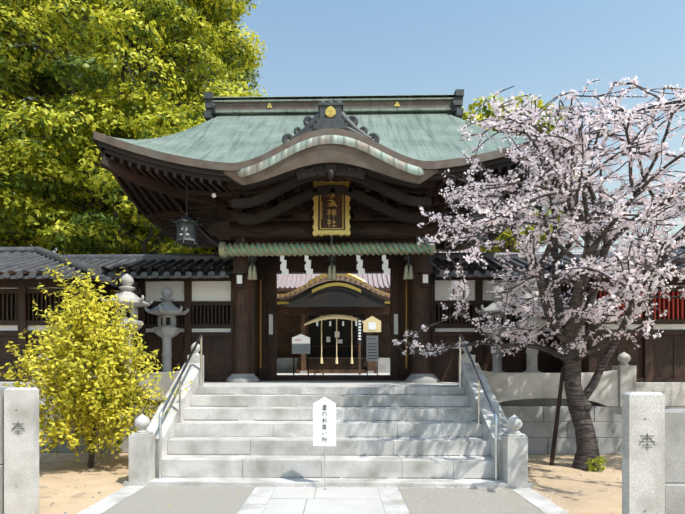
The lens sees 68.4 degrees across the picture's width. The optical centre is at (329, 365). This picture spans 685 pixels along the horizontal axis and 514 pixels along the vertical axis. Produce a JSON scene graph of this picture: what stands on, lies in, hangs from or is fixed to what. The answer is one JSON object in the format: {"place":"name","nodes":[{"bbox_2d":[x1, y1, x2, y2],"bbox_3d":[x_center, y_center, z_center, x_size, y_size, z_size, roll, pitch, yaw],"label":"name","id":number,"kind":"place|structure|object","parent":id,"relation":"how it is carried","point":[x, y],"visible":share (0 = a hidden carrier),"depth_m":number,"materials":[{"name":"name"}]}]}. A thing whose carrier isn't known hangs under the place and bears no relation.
{"place":"outdoors","nodes":[
{"label":"outdoors","id":0,"kind":"place"},
{"bbox_2d":[0,80,218,253],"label":"tree","id":1,"kind":"object","parent":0,"point":[81,231],"depth_m":15.21,"materials":[{"name":"green plant"}]},
{"bbox_2d":[39,453,621,513],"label":"ground","id":2,"kind":"structure","parent":0,"point":[117,497],"depth_m":6.07,"materials":[{"name":"stone"}]},
{"bbox_2d":[0,256,192,467],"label":"yellow shrub","id":3,"kind":"object","parent":2,"relation":"on","point":[61,367],"depth_m":7.45,"materials":[{"name":"yellow plant"}]},
{"bbox_2d":[313,397,335,489],"bbox_3d":[-0.064,0.989,6.393,0.290,1.185,0.060,0,0,1],"label":"sign","id":4,"kind":"object","parent":2,"relation":"on","point":[324,421],"visible":0.96,"depth_m":6.37,"materials":[{"name":"white wood"}]},
{"bbox_2d":[123,342,532,487],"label":"stone stairs","id":5,"kind":"structure","parent":2,"relation":"on","point":[201,446],"depth_m":7.20,"materials":[{"name":"stone"}]},
{"bbox_2d":[157,334,498,480],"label":"handrails","id":6,"kind":"object","parent":5,"relation":"on","point":[461,339],"visible":1,"depth_m":7.51,"materials":[{"name":"silver metal"}]},
{"bbox_2d":[39,386,618,513],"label":"fallen petals","id":7,"kind":"object","parent":2,"relation":"on","point":[52,503],"visible":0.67,"depth_m":6.47,"materials":[{"name":"white"}]},
{"bbox_2d":[4,387,664,513],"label":"stone house posts","id":8,"kind":"object","parent":2,"relation":"on","point":[643,452],"visible":1,"depth_m":4.38,"materials":[{"name":"stone"}]},
{"bbox_2d":[0,352,684,454],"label":"terrace wall","id":9,"kind":"structure","parent":2,"relation":"on","point":[529,400],"depth_m":8.90,"materials":[{"name":"grey stone"}]},
{"bbox_2d":[0,149,69,247],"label":"tree","id":10,"kind":"object","parent":9,"relation":"on","point":[7,230],"depth_m":15.93,"materials":[{"name":"green plant"}]},
{"bbox_2d":[0,2,84,228],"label":"camphor tree","id":11,"kind":"object","parent":9,"relation":"on","point":[54,88],"depth_m":19.01,"materials":[{"name":"green plant"}]},
{"bbox_2d":[1,0,243,239],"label":"camphor tree","id":12,"kind":"object","parent":9,"relation":"on","point":[113,76],"depth_m":22.42,"materials":[{"name":"green plant"}]},
{"bbox_2d":[0,0,266,254],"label":"camphor tree","id":13,"kind":"object","parent":9,"relation":"on","point":[168,16],"depth_m":15.96,"materials":[{"name":"green plant"}]},
{"bbox_2d":[40,1,262,194],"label":"camphor tree","id":14,"kind":"object","parent":9,"relation":"on","point":[247,75],"depth_m":29.70,"materials":[{"name":"green plant"}]},
{"bbox_2d":[100,273,546,372],"bbox_3d":[-0.016,-0.729,9.943,8.888,2.201,1.000,0,0,1],"label":"stone lantern","id":15,"kind":"object","parent":9,"relation":"on","point":[127,288],"visible":0.38,"depth_m":9.82,"materials":[{"name":"stone"}]},
{"bbox_2d":[99,152,555,382],"bbox_3d":[0.092,-1.789,12.591,8.600,4.320,6.947,0,0,1],"label":"timber gate","id":16,"kind":"object","parent":9,"relation":"on","point":[254,330],"visible":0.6,"depth_m":10.95,"materials":[{"name":"brown wood"}]},
{"bbox_2d":[170,164,488,279],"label":"gate ornaments","id":17,"kind":"object","parent":16,"relation":"attached to","point":[331,216],"visible":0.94,"depth_m":10.23},
{"bbox_2d":[93,89,572,244],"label":"gate roof","id":18,"kind":"structure","parent":16,"relation":"on","point":[410,141],"depth_m":9.63,"materials":[{"name":"teal metal"}]},
{"bbox_2d":[144,285,513,372],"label":"stone lanterns","id":19,"kind":"object","parent":9,"relation":"on","point":[166,311],"visible":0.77,"depth_m":10.63,"materials":[{"name":"grey stone"}]},
{"bbox_2d":[0,264,684,381],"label":"corridor walls","id":20,"kind":"structure","parent":9,"relation":"on","point":[208,303],"depth_m":11.17,"materials":[{"name":"brown wood"}]},
{"bbox_2d":[0,243,684,294],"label":"corridor roof tiles","id":21,"kind":"object","parent":20,"relation":"on","point":[31,260],"visible":0.31,"depth_m":11.17,"materials":[{"name":"grey tile"}]},
{"bbox_2d":[277,246,479,374],"bbox_3d":[0.317,-3.266,24.039,16.050,7.374,19.500,0,0,1],"label":"shrine","id":22,"kind":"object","parent":9,"relation":"on","point":[340,325],"visible":0.4,"depth_m":23.82,"materials":[{"name":"brown wood"}]},
{"bbox_2d":[462,93,579,251],"bbox_3d":[10.971,-8.307,32.883,10.539,17.438,9.549,0,0,1],"label":"tree","id":23,"kind":"object","parent":9,"relation":"on","point":[480,116],"depth_m":31.34,"materials":[{"name":"green plant"}]},
{"bbox_2d":[0,386,684,513],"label":"stone fence stubs","id":24,"kind":"object","parent":2,"relation":"on","point":[674,461],"visible":0.48,"depth_m":4.40,"materials":[{"name":"grey stone"}]},
{"bbox_2d":[391,75,684,470],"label":"cherry tree","id":25,"kind":"object","parent":2,"relation":"on","point":[579,407],"visible":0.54,"depth_m":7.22,"materials":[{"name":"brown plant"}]},
{"bbox_2d":[549,367,563,465],"bbox_3d":[3.580,0.807,7.918,0.235,1.557,0.069,0,0,35],"label":"tree support pole","id":26,"kind":"object","parent":2,"relation":"on","point":[555,433],"visible":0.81,"depth_m":7.89,"materials":[{"name":"brown wood"}]},
{"bbox_2d":[585,456,606,471],"bbox_3d":[3.977,1.462,7.504,0.287,0.257,0.184,0,0,1],"label":"small plant","id":27,"kind":"object","parent":2,"relation":"on","point":[591,467],"visible":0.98,"depth_m":7.49,"materials":[{"name":"green plant"}]},
{"bbox_2d":[3,0,684,251],"label":"sky","id":28,"kind":"structure","parent":0,"point":[547,48],"materials":[{"name":"blue"}]}
]}

